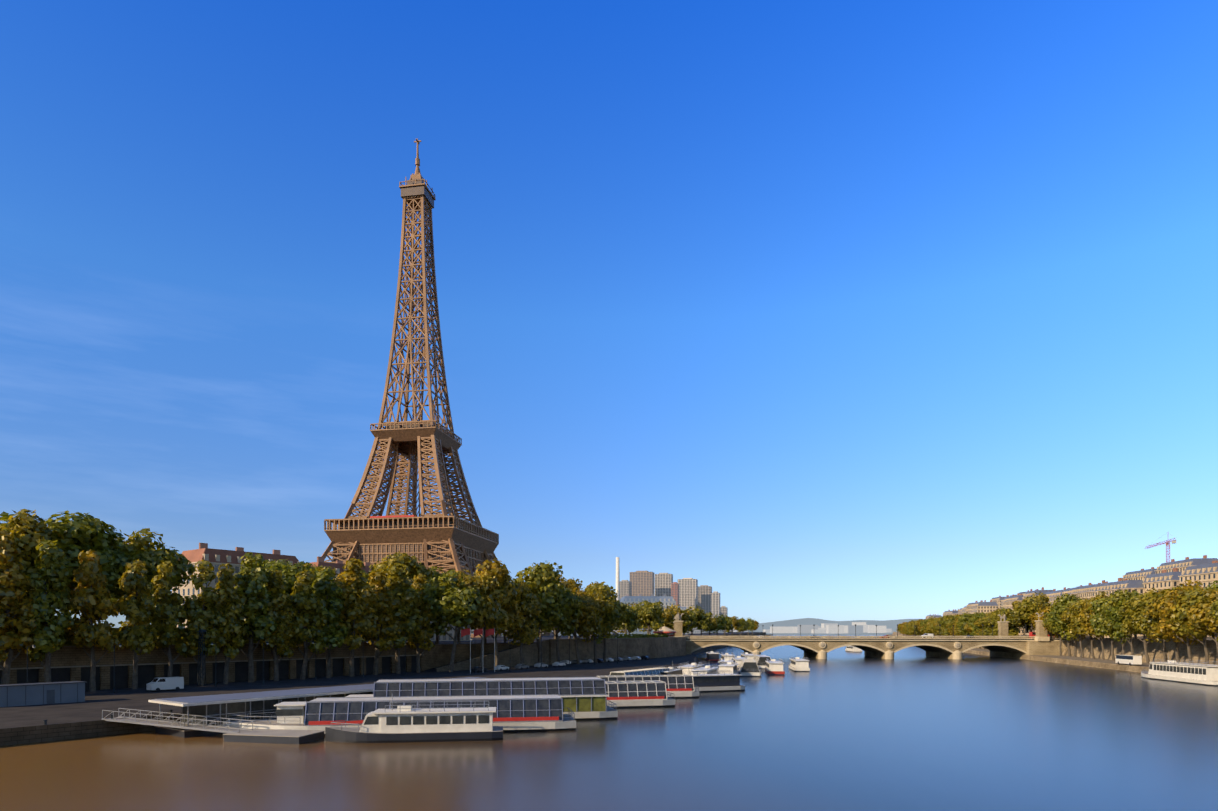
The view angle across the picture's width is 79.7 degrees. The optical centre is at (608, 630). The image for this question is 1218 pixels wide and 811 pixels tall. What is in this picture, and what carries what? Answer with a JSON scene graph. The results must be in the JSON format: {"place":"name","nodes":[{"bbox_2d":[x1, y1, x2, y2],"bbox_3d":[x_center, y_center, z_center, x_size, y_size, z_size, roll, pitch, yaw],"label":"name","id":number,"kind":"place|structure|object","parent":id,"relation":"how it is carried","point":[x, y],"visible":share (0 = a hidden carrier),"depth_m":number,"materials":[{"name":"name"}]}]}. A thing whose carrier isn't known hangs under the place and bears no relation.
{"place":"outdoors","nodes":[
{"label":"outdoors","id":0,"kind":"place"},
{"bbox_2d":[0,634,771,745],"bbox_3d":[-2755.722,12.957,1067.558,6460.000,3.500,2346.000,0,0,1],"label":"quay","id":1,"kind":"structure","parent":0,"point":[19,725],"depth_m":124.41,"materials":[{"name":"stone"}]},
{"bbox_2d":[0,531,38,684],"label":"tree","id":2,"kind":"object","parent":1,"relation":"on","point":[13,622],"visible":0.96,"depth_m":123.68,"materials":[{"name":"green plant"}]},
{"bbox_2d":[0,681,86,706],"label":"quay service cabin","id":3,"kind":"object","parent":1,"relation":"on","point":[24,694],"visible":1,"depth_m":110.98,"materials":[{"name":"metal"}]},
{"bbox_2d":[22,540,77,682],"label":"tree","id":4,"kind":"object","parent":1,"relation":"on","point":[45,590],"visible":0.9,"depth_m":128.22,"materials":[{"name":"green plant"}]},
{"bbox_2d":[65,549,122,691],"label":"tree","id":5,"kind":"object","parent":1,"relation":"on","point":[91,605],"visible":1,"depth_m":133.26,"materials":[{"name":"green plant"}]},
{"bbox_2d":[113,559,158,688],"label":"tree","id":6,"kind":"object","parent":1,"relation":"on","point":[136,606],"visible":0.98,"depth_m":139.11,"materials":[{"name":"green plant"}]},
{"bbox_2d":[146,677,183,691],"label":"white van","id":7,"kind":"object","parent":1,"relation":"on","point":[165,683],"visible":1,"depth_m":135.01,"materials":[{"name":"paint"}]},
{"bbox_2d":[148,560,189,676],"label":"tree","id":8,"kind":"object","parent":1,"relation":"on","point":[167,610],"visible":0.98,"depth_m":144.78,"materials":[{"name":"green plant"}]},
{"bbox_2d":[197,630,205,685],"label":"lattice mast","id":9,"kind":"object","parent":1,"relation":"on","point":[201,631],"visible":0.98,"depth_m":147.52,"materials":[{"name":"metal"}]},
{"bbox_2d":[181,560,226,684],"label":"tree","id":10,"kind":"object","parent":1,"relation":"on","point":[200,614],"visible":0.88,"depth_m":149.31,"materials":[{"name":"green plant"}]},
{"bbox_2d":[0,641,424,689],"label":"retaining wall","id":11,"kind":"structure","parent":1,"relation":"on","point":[70,663],"depth_m":152.47,"materials":[{"name":"stone"}]},
{"bbox_2d":[102,708,324,743],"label":"gangway","id":12,"kind":"object","parent":1,"relation":"on","point":[271,736],"visible":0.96,"depth_m":89.02,"materials":[{"name":"grey metal"}]},
{"bbox_2d":[209,563,247,683],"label":"tree","id":13,"kind":"object","parent":1,"relation":"on","point":[231,637],"visible":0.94,"depth_m":153.01,"materials":[{"name":"green plant"}]},
{"bbox_2d":[233,551,276,681],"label":"tree","id":14,"kind":"object","parent":1,"relation":"on","point":[255,577],"visible":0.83,"depth_m":157.21,"materials":[{"name":"green plant"}]},
{"bbox_2d":[259,570,298,680],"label":"tree","id":15,"kind":"object","parent":1,"relation":"on","point":[281,612],"visible":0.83,"depth_m":161.78,"materials":[{"name":"green plant"}]},
{"bbox_2d":[285,569,327,679],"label":"tree","id":16,"kind":"object","parent":1,"relation":"on","point":[305,600],"visible":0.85,"depth_m":166.80,"materials":[{"name":"green plant"}]},
{"bbox_2d":[310,568,348,677],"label":"tree","id":17,"kind":"object","parent":1,"relation":"on","point":[326,588],"visible":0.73,"depth_m":171.53,"materials":[{"name":"green plant"}]},
{"bbox_2d":[335,558,379,676],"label":"tree","id":18,"kind":"object","parent":1,"relation":"on","point":[356,594],"visible":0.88,"depth_m":176.61,"materials":[{"name":"green plant"}]},
{"bbox_2d":[357,570,403,674],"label":"tree","id":19,"kind":"object","parent":1,"relation":"on","point":[383,604],"visible":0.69,"depth_m":183.73,"materials":[{"name":"green plant"}]},
{"bbox_2d":[380,563,424,673],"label":"tree","id":20,"kind":"object","parent":1,"relation":"on","point":[406,615],"visible":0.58,"depth_m":188.54,"materials":[{"name":"green plant"}]},
{"bbox_2d":[405,573,435,672],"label":"tree","id":21,"kind":"object","parent":1,"relation":"on","point":[425,633],"visible":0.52,"depth_m":195.26,"materials":[{"name":"green plant"}]},
{"bbox_2d":[417,569,484,671],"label":"tree","id":22,"kind":"object","parent":1,"relation":"on","point":[447,600],"visible":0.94,"depth_m":195.32,"materials":[{"name":"green plant"}]},
{"bbox_2d":[450,571,508,666],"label":"tree","id":23,"kind":"object","parent":1,"relation":"on","point":[490,615],"visible":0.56,"depth_m":202.95,"materials":[{"name":"green plant"}]},
{"bbox_2d":[425,639,548,671],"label":"quay ramp","id":24,"kind":"structure","parent":1,"relation":"on","point":[509,657],"depth_m":224.32,"materials":[{"name":"stone"}]},
{"bbox_2d":[474,558,523,666],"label":"tree","id":25,"kind":"object","parent":1,"relation":"on","point":[511,609],"visible":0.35,"depth_m":211.03,"materials":[{"name":"green plant"}]},
{"bbox_2d":[504,582,541,663],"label":"tree","id":26,"kind":"object","parent":1,"relation":"on","point":[526,632],"visible":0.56,"depth_m":218.84,"materials":[{"name":"green plant"}]},
{"bbox_2d":[514,561,570,662],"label":"tree","id":27,"kind":"object","parent":1,"relation":"on","point":[540,582],"visible":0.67,"depth_m":226.31,"materials":[{"name":"green plant"}]},
{"bbox_2d":[548,585,584,661],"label":"tree","id":28,"kind":"object","parent":1,"relation":"on","point":[573,609],"visible":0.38,"depth_m":234.31,"materials":[{"name":"green plant"}]},
{"bbox_2d":[561,587,602,663],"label":"tree","id":29,"kind":"object","parent":1,"relation":"on","point":[589,611],"visible":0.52,"depth_m":242.60,"materials":[{"name":"green plant"}]},
{"bbox_2d":[576,587,621,662],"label":"tree","id":30,"kind":"object","parent":1,"relation":"on","point":[608,608],"visible":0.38,"depth_m":250.98,"materials":[{"name":"green plant"}]},
{"bbox_2d":[585,582,627,661],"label":"tree","id":31,"kind":"object","parent":1,"relation":"on","point":[619,614],"visible":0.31,"depth_m":257.24,"materials":[{"name":"green plant"}]},
{"bbox_2d":[549,637,685,664],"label":"retaining wall","id":32,"kind":"structure","parent":1,"relation":"on","point":[658,647],"depth_m":275.52,"materials":[{"name":"stone"}]},
{"bbox_2d":[423,632,765,669],"bbox_3d":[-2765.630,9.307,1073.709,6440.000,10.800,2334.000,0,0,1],"label":"retaining wall","id":33,"kind":"structure","parent":0,"point":[438,655],"depth_m":220.69,"materials":[{"name":"stone"}]},
{"bbox_2d":[0,509,75,598],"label":"tree","id":34,"kind":"object","parent":33,"relation":"on","point":[25,528],"visible":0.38,"depth_m":146.98,"materials":[{"name":"green plant"}]},
{"bbox_2d":[44,510,138,603],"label":"tree","id":35,"kind":"object","parent":33,"relation":"on","point":[85,533],"visible":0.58,"depth_m":155.56,"materials":[{"name":"green plant"}]},
{"bbox_2d":[99,528,194,618],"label":"tree","id":36,"kind":"object","parent":33,"relation":"on","point":[150,556],"visible":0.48,"depth_m":165.98,"materials":[{"name":"green plant"}]},
{"bbox_2d":[1,621,392,645],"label":"quai branly hedge","id":37,"kind":"object","parent":33,"relation":"on","point":[179,640],"depth_m":145.58,"materials":[{"name":"green plant"}]},
{"bbox_2d":[263,559,322,597],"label":"tree","id":38,"kind":"object","parent":33,"relation":"on","point":[289,571],"visible":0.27,"depth_m":193.32,"materials":[{"name":"green plant"}]},
{"bbox_2d":[172,543,469,640],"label":"quai branly buildings","id":39,"kind":"structure","parent":33,"relation":"on","point":[216,558],"depth_m":215.17,"materials":[{"name":"beige stone"}]},
{"bbox_2d":[379,551,433,599],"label":"tree","id":40,"kind":"object","parent":33,"relation":"on","point":[411,564],"visible":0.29,"depth_m":201.79,"materials":[{"name":"green plant"}]},
{"bbox_2d":[321,138,549,636],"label":"tower","id":41,"kind":"structure","parent":33,"relation":"on","point":[452,540],"depth_m":477.73,"materials":[{"name":"metal"}]},
{"bbox_2d":[429,566,456,643],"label":"tree","id":42,"kind":"object","parent":33,"relation":"on","point":[434,569],"visible":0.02,"depth_m":211.59,"materials":[{"name":"green plant"}]},
{"bbox_2d":[471,594,723,635],"bbox_3d":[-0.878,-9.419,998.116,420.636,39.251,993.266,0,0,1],"label":"far bank buildings","id":43,"kind":"structure","parent":33,"relation":"on","point":[664,599],"depth_m":549.20,"materials":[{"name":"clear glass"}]},
{"bbox_2d":[616,557,619,600],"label":"chimney","id":44,"kind":"object","parent":33,"relation":"on","point":[617,578],"visible":0.52,"depth_m":1395.29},
{"bbox_2d":[620,580,631,598],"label":"high-rise building","id":45,"kind":"structure","parent":33,"relation":"on","point":[625,587],"depth_m":1449.05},
{"bbox_2d":[590,633,667,643],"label":"bridge head hedge","id":46,"kind":"object","parent":33,"relation":"on","point":[632,635],"visible":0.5,"depth_m":290.40,"materials":[{"name":"green plant"}]},
{"bbox_2d":[619,603,640,633],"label":"tree","id":47,"kind":"object","parent":33,"relation":"on","point":[631,623],"visible":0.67,"depth_m":295.36,"materials":[{"name":"green plant"}]},
{"bbox_2d":[630,571,653,595],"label":"high-rise building","id":48,"kind":"structure","parent":33,"relation":"on","point":[642,583],"depth_m":1507.73,"materials":[{"name":"concrete"}]},
{"bbox_2d":[636,600,664,634],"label":"tree","id":49,"kind":"object","parent":33,"relation":"on","point":[650,615],"visible":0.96,"depth_m":314.01,"materials":[{"name":"green plant"}]},
{"bbox_2d":[655,573,672,595],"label":"high-rise building","id":50,"kind":"structure","parent":33,"relation":"on","point":[663,581],"depth_m":1567.46,"materials":[{"name":"concrete"}]},
{"bbox_2d":[661,605,675,628],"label":"tree","id":51,"kind":"object","parent":33,"relation":"on","point":[668,616],"visible":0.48,"depth_m":402.65,"materials":[{"name":"green plant"}]},
{"bbox_2d":[671,582,678,606],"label":"high-rise building","id":52,"kind":"structure","parent":33,"relation":"on","point":[675,590],"depth_m":1447.72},
{"bbox_2d":[664,604,689,629],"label":"tree","id":53,"kind":"object","parent":33,"relation":"on","point":[684,616],"visible":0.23,"depth_m":430.93,"materials":[{"name":"green plant"}]},
{"bbox_2d":[673,609,697,635],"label":"tree","id":54,"kind":"object","parent":33,"relation":"on","point":[689,622],"visible":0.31,"depth_m":457.73,"materials":[{"name":"green plant"}]},
{"bbox_2d":[678,578,697,609],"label":"high-rise building","id":55,"kind":"structure","parent":33,"relation":"on","point":[688,592],"depth_m":1506.29,"materials":[{"name":"concrete"}]},
{"bbox_2d":[687,605,705,635],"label":"tree","id":56,"kind":"object","parent":33,"relation":"on","point":[699,613],"visible":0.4,"depth_m":484.40,"materials":[{"name":"green plant"}]},
{"bbox_2d":[696,612,712,635],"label":"tree","id":57,"kind":"object","parent":33,"relation":"on","point":[708,625],"visible":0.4,"depth_m":519.65,"materials":[{"name":"green plant"}]},
{"bbox_2d":[698,585,711,613],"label":"high-rise building","id":58,"kind":"structure","parent":33,"relation":"on","point":[704,596],"depth_m":1565.57,"materials":[{"name":"concrete"}]},
{"bbox_2d":[711,591,719,617],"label":"high-rise building","id":59,"kind":"structure","parent":33,"relation":"on","point":[715,602],"depth_m":1446.07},
{"bbox_2d":[0,635,1217,810],"bbox_3d":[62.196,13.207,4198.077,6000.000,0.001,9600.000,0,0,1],"label":"river","id":60,"kind":"structure","parent":0,"point":[913,728],"depth_m":76.06,"materials":[{"name":"liquid"}]},
{"bbox_2d":[148,677,480,737],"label":"boarding pontoon","id":61,"kind":"object","parent":60,"relation":"on","point":[226,705],"visible":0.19,"depth_m":96.67,"materials":[{"name":"grey metal"}]},
{"bbox_2d":[223,694,575,735],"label":"tour boat","id":62,"kind":"object","parent":60,"relation":"on","point":[525,713],"visible":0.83,"depth_m":95.04,"materials":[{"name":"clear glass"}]},
{"bbox_2d":[325,701,502,742],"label":"tour boat","id":63,"kind":"object","parent":60,"relation":"on","point":[404,723],"visible":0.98,"depth_m":86.86,"materials":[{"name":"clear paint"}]},
{"bbox_2d":[346,677,617,719],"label":"tour boat","id":64,"kind":"object","parent":60,"relation":"on","point":[584,698],"visible":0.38,"depth_m":107.34,"materials":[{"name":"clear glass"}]},
{"bbox_2d":[605,680,674,707],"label":"tour boat","id":65,"kind":"object","parent":60,"relation":"on","point":[636,694],"visible":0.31,"depth_m":125.94,"materials":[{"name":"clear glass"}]},
{"bbox_2d":[610,668,675,674],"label":"boat","id":66,"kind":"object","parent":60,"relation":"on","point":[651,671],"visible":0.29,"depth_m":165.84,"materials":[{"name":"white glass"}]},
{"bbox_2d":[597,675,698,697],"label":"tour boat","id":67,"kind":"object","parent":60,"relation":"in","point":[679,686],"visible":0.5,"depth_m":143.42,"materials":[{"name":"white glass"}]},
{"bbox_2d":[677,662,703,674],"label":"boat","id":68,"kind":"object","parent":60,"relation":"on","point":[687,668],"visible":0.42,"depth_m":194.59,"materials":[{"name":"white paint"}]},
{"bbox_2d":[690,670,744,691],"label":"tour boat","id":69,"kind":"object","parent":60,"relation":"in","point":[709,682],"visible":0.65,"depth_m":158.47,"materials":[{"name":"grey glass"}]},
{"bbox_2d":[718,661,738,673],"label":"boat","id":70,"kind":"object","parent":60,"relation":"on","point":[728,666],"visible":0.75,"depth_m":201.99,"materials":[{"name":"white paint"}]},
{"bbox_2d":[737,659,760,676],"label":"boat","id":71,"kind":"object","parent":60,"relation":"on","point":[748,668],"visible":0.96,"depth_m":210.22,"materials":[{"name":"plastic"}]},
{"bbox_2d":[753,655,770,668],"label":"boat","id":72,"kind":"object","parent":60,"relation":"on","point":[760,660],"visible":0.48,"depth_m":252.16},
{"bbox_2d":[765,658,784,674],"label":"moored boat","id":73,"kind":"object","parent":60,"relation":"on","point":[773,667],"visible":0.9,"depth_m":218.99,"materials":[{"name":"white paint"}]},
{"bbox_2d":[789,656,809,671],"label":"moored boat","id":74,"kind":"object","parent":60,"relation":"on","point":[796,664],"visible":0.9,"depth_m":236.72,"materials":[{"name":"white paint"}]},
{"bbox_2d":[1141,655,1217,685],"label":"restaurant boat","id":75,"kind":"object","parent":60,"relation":"on","point":[1190,673],"visible":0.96,"depth_m":186.08,"materials":[{"name":"white paint"}]},
{"bbox_2d":[0,0,1217,627],"label":"sky","id":76,"kind":"structure","parent":0,"point":[833,310],"materials":[{"name":"blue"}]},
{"bbox_2d":[766,633,892,634],"bbox_3d":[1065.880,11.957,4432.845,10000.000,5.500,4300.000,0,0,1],"label":"city ground","id":77,"kind":"structure","parent":0,"point":[829,634],"depth_m":2290.86,"materials":[{"name":"grey"}]},
{"bbox_2d":[552,622,892,633],"bbox_3d":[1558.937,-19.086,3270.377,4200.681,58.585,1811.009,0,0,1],"label":"city blocks","id":78,"kind":"structure","parent":77,"relation":"on","point":[835,628],"depth_m":2732.76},
{"bbox_2d":[748,618,923,631],"bbox_3d":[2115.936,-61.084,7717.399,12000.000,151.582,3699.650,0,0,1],"label":"distant hills","id":79,"kind":"structure","parent":0,"point":[890,624],"depth_m":7201.95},
{"bbox_2d":[887,634,1149,672],"bbox_3d":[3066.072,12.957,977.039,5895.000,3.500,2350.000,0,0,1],"label":"quay","id":80,"kind":"structure","parent":0,"point":[1095,663],"depth_m":282.05,"materials":[{"name":"stone"}]},
{"bbox_2d":[956,612,978,635],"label":"tree","id":81,"kind":"object","parent":80,"relation":"on","point":[963,619],"visible":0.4,"depth_m":478.34,"materials":[{"name":"green plant"}]},
{"bbox_2d":[984,607,1004,637],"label":"tree","id":82,"kind":"object","parent":80,"relation":"on","point":[989,619],"visible":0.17,"depth_m":407.96,"materials":[{"name":"green plant"}]},
{"bbox_2d":[990,608,1022,637],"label":"tree","id":83,"kind":"object","parent":80,"relation":"on","point":[1014,622],"visible":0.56,"depth_m":393.94,"materials":[{"name":"green plant"}]},
{"bbox_2d":[1035,604,1056,640],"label":"tree","id":84,"kind":"object","parent":80,"relation":"on","point":[1051,634],"visible":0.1,"depth_m":334.45,"materials":[{"name":"green plant"}]},
{"bbox_2d":[892,632,1217,664],"bbox_3d":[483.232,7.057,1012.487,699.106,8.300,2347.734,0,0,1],"label":"quay wall","id":85,"kind":"structure","parent":80,"relation":"on","point":[1155,651],"depth_m":260.50,"materials":[{"name":"stone"}]},
{"bbox_2d":[1043,594,1083,656],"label":"tree","id":86,"kind":"object","parent":80,"relation":"on","point":[1046,615],"visible":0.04,"depth_m":316.93,"materials":[{"name":"green plant"}]},
{"bbox_2d":[1048,593,1082,656],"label":"tree","id":87,"kind":"object","parent":80,"relation":"on","point":[1058,611],"visible":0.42,"depth_m":309.13,"materials":[{"name":"green plant"}]},
{"bbox_2d":[1060,603,1089,657],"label":"tree","id":88,"kind":"object","parent":80,"relation":"on","point":[1066,614],"visible":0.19,"depth_m":300.26,"materials":[{"name":"green plant"}]},
{"bbox_2d":[1068,597,1106,658],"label":"tree","id":89,"kind":"object","parent":80,"relation":"on","point":[1077,607],"visible":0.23,"depth_m":291.01,"materials":[{"name":"green plant"}]},
{"bbox_2d":[1076,598,1104,659],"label":"tree","id":90,"kind":"object","parent":80,"relation":"on","point":[1084,619],"visible":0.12,"depth_m":283.58,"materials":[{"name":"green plant"}]},
{"bbox_2d":[1088,595,1127,660],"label":"tree","id":91,"kind":"object","parent":80,"relation":"on","point":[1095,620],"visible":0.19,"depth_m":273.57,"materials":[{"name":"green plant"}]},
{"bbox_2d":[1099,589,1137,654],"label":"tree","id":92,"kind":"object","parent":80,"relation":"on","point":[1116,597],"visible":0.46,"depth_m":264.76,"materials":[{"name":"green plant"}]},
{"bbox_2d":[1103,596,1139,654],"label":"tree","id":93,"kind":"object","parent":80,"relation":"on","point":[1113,615],"visible":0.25,"depth_m":258.03,"materials":[{"name":"green plant"}]},
{"bbox_2d":[1115,655,1141,665],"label":"bus","id":94,"kind":"object","parent":80,"relation":"on","point":[1129,659],"visible":1,"depth_m":236.12,"materials":[{"name":"paint"}]},
{"bbox_2d":[1116,593,1155,663],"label":"tree","id":95,"kind":"object","parent":80,"relation":"on","point":[1130,605],"visible":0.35,"depth_m":249.54,"materials":[{"name":"green plant"}]},
{"bbox_2d":[1125,589,1178,661],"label":"tree","id":96,"kind":"object","parent":80,"relation":"on","point":[1145,621],"visible":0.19,"depth_m":239.56,"materials":[{"name":"green plant"}]},
{"bbox_2d":[1142,589,1200,661],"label":"tree","id":97,"kind":"object","parent":80,"relation":"on","point":[1153,612],"visible":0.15,"depth_m":230.91,"materials":[{"name":"green plant"}]},
{"bbox_2d":[1155,580,1214,662],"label":"tree","id":98,"kind":"object","parent":80,"relation":"on","point":[1162,627],"visible":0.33,"depth_m":222.80,"materials":[{"name":"green plant"}]},
{"bbox_2d":[1164,587,1216,663],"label":"tree","id":99,"kind":"object","parent":80,"relation":"on","point":[1179,617],"visible":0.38,"depth_m":215.43,"materials":[{"name":"green plant"}]},
{"bbox_2d":[1186,587,1217,654],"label":"tree","id":100,"kind":"object","parent":80,"relation":"on","point":[1198,613],"visible":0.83,"depth_m":206.28,"materials":[{"name":"green plant"}]},
{"bbox_2d":[1019,635,1214,639],"bbox_3d":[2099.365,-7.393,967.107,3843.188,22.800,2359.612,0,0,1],"label":"chaillot hill","id":101,"kind":"structure","parent":0,"point":[1141,637],"depth_m":353.50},
{"bbox_2d":[1024,592,1050,610],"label":"tree","id":102,"kind":"object","parent":101,"relation":"on","point":[1043,599],"visible":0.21,"depth_m":401.11,"materials":[{"name":"green plant"}]},
{"bbox_2d":[926,555,1217,637],"bbox_3d":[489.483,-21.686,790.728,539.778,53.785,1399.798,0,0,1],"label":"buildings","id":103,"kind":"structure","parent":101,"relation":"on","point":[1173,572],"depth_m":414.78,"materials":[{"name":"beige stone"}]},
{"bbox_3d":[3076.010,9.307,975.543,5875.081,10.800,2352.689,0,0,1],"label":"bank","id":104,"kind":"structure","parent":0,"visible":0},
{"bbox_2d":[1013,596,1046,631],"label":"tree","id":105,"kind":"object","parent":104,"relation":"on","point":[1032,606],"visible":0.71,"depth_m":399.32,"materials":[{"name":"green plant"}]},
{"label":"ground","id":106,"kind":"structure","parent":0,"visible":0},
{"bbox_2d":[672,612,1066,658],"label":"bridge","id":107,"kind":"structure","parent":106,"relation":"on","point":[1002,644],"depth_m":342.46,"materials":[{"name":"stone"}]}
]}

